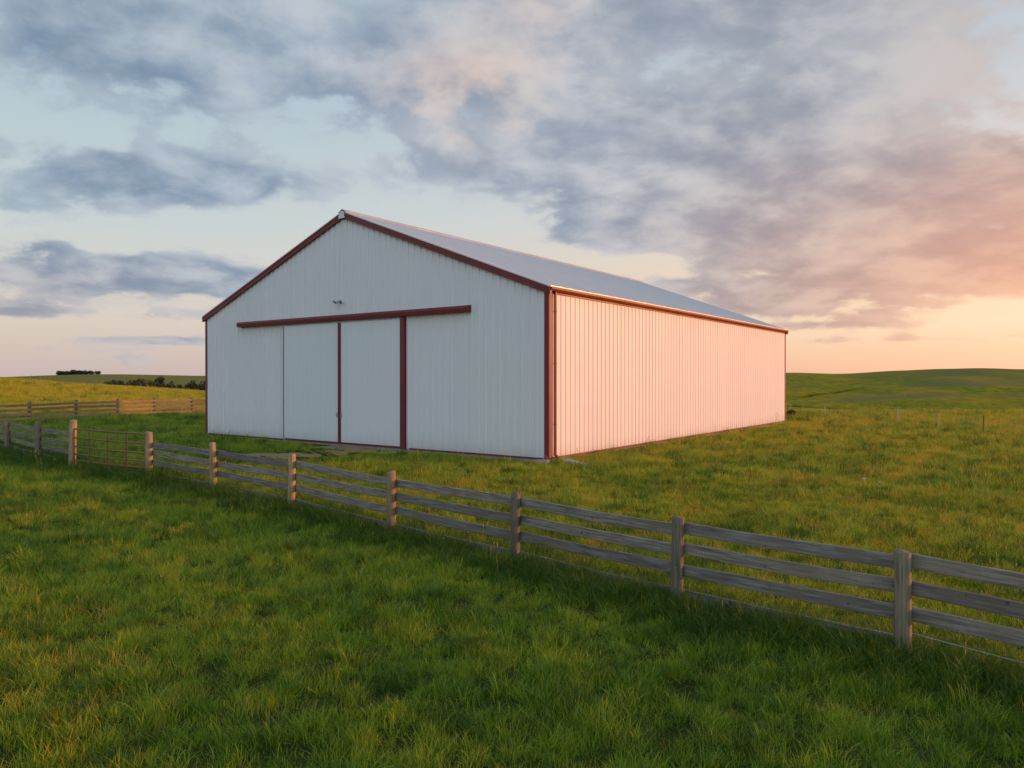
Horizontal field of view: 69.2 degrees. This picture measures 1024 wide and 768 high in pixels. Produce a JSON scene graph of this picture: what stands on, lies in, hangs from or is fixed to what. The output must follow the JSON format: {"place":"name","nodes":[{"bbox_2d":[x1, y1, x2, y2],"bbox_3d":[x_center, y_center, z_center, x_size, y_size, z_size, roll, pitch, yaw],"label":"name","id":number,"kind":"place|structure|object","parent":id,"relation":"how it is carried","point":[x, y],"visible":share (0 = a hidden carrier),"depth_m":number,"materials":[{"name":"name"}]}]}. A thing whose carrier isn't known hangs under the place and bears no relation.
{"place":"outdoors","nodes":[
{"label":"outdoors","id":0,"kind":"place"},
{"bbox_2d":[0,374,1023,767],"bbox_3d":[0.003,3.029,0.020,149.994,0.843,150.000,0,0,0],"label":"ground","id":1,"kind":"structure","parent":0,"point":[392,695],"depth_m":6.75,"materials":[{"name":"green plant"}]},
{"bbox_2d":[0,419,76,464],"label":"wooden fence","id":2,"kind":"object","parent":1,"relation":"on","point":[37,436],"visible":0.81,"depth_m":24.19,"materials":[{"name":"wood"}]},
{"bbox_2d":[0,397,204,420],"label":"wooden fence","id":3,"kind":"object","parent":1,"relation":"on","point":[117,405],"visible":0.67,"depth_m":51.48,"materials":[{"name":"brown wood"}]},
{"bbox_2d":[202,209,788,462],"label":"barn","id":4,"kind":"structure","parent":1,"relation":"on","point":[346,328],"depth_m":29.04,"materials":[{"name":"white metal"}]},
{"bbox_2d":[283,323,339,443],"bbox_3d":[-8.391,-0.030,30.896,3.574,4.865,0.129,0,0,36],"label":"sliding door","id":5,"kind":"structure","parent":4,"relation":"in","point":[310,352],"depth_m":30.87,"materials":[{"name":"white metal"}]},
{"bbox_2d":[339,319,399,447],"bbox_3d":[-5.564,-0.016,28.852,3.384,4.865,0.129,0,0,36],"label":"sliding door","id":6,"kind":"structure","parent":4,"relation":"in","point":[369,351],"depth_m":28.83,"materials":[{"name":"white metal"}]},
{"bbox_2d":[563,458,585,465],"bbox_3d":[1.927,2.396,22.763,0.130,0.065,1.150,-8,7,-27],"label":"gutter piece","id":7,"kind":"object","parent":1,"relation":"on","point":[567,460],"visible":0.54,"depth_m":22.97,"materials":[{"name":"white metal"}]},
{"bbox_2d":[145,431,1023,663],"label":"wooden fence","id":8,"kind":"object","parent":1,"relation":"on","point":[902,611],"visible":0.81,"depth_m":8.80,"materials":[{"name":"wood"}]},
{"bbox_2d":[74,428,144,473],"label":"metal gate","id":9,"kind":"structure","parent":8,"relation":"attached to","point":[107,449],"depth_m":20.97,"materials":[{"name":"metal"}]},
{"bbox_2d":[787,409,795,415],"bbox_3d":[20.376,2.230,54.244,0.764,0.801,0.805,0,0,33],"label":"bush","id":10,"kind":"object","parent":1,"relation":"on","point":[792,411],"visible":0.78,"depth_m":54.08,"materials":[{"name":"green plant"}]},
{"bbox_2d":[790,404,1021,432],"bbox_3d":[23.037,2.132,42.323,1.650,1.245,28.649,0,0,-4],"label":"wire fence","id":11,"kind":"object","parent":1,"relation":"on","point":[916,417],"visible":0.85,"depth_m":41.30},
{"bbox_2d":[0,368,1023,410],"bbox_3d":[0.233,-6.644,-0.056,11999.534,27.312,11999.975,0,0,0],"label":"hills","id":12,"kind":"structure","parent":0,"point":[979,388],"depth_m":178.56,"materials":[{"name":"green plant"}]},
{"bbox_2d":[73,370,81,374],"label":"tree","id":13,"kind":"object","parent":12,"relation":"on","point":[78,372],"visible":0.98,"depth_m":550.64,"materials":[{"name":"green plant"}]},
{"bbox_2d":[103,379,117,384],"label":"bush","id":14,"kind":"object","parent":12,"relation":"on","point":[113,381],"visible":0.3,"depth_m":261.15,"materials":[{"name":"green plant"}]},
{"bbox_2d":[116,380,123,384],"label":"bush","id":15,"kind":"object","parent":12,"relation":"on","point":[119,382],"visible":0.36,"depth_m":257.63,"materials":[{"name":"green plant"}]},
{"bbox_2d":[124,380,139,385],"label":"tree","id":16,"kind":"object","parent":12,"relation":"on","point":[127,383],"visible":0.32,"depth_m":261.50,"materials":[{"name":"green plant"}]},
{"bbox_2d":[133,378,144,385],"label":"tree","id":17,"kind":"object","parent":12,"relation":"on","point":[140,381],"visible":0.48,"depth_m":265.13,"materials":[{"name":"green plant"}]},
{"bbox_2d":[141,379,153,386],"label":"tree","id":18,"kind":"object","parent":12,"relation":"on","point":[150,383],"visible":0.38,"depth_m":257.32,"materials":[{"name":"green plant"}]},
{"bbox_2d":[150,376,165,387],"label":"tree","id":19,"kind":"object","parent":12,"relation":"on","point":[159,381],"visible":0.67,"depth_m":253.98,"materials":[{"name":"green plant"}]},
{"bbox_2d":[160,381,176,388],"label":"bush","id":20,"kind":"object","parent":12,"relation":"on","point":[166,385],"visible":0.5,"depth_m":254.17,"materials":[{"name":"green plant"}]},
{"bbox_2d":[183,380,197,389],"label":"tree","id":21,"kind":"object","parent":12,"relation":"on","point":[191,385],"visible":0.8,"depth_m":249.76,"materials":[{"name":"green plant"}]},
{"bbox_2d":[195,380,204,389],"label":"tree","id":22,"kind":"object","parent":12,"relation":"on","point":[200,387],"visible":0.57,"depth_m":249.04,"materials":[{"name":"green plant"}]},
{"bbox_2d":[0,0,1023,376],"label":"sky","id":23,"kind":"structure","parent":0,"point":[846,177],"materials":[{"name":"blue"}]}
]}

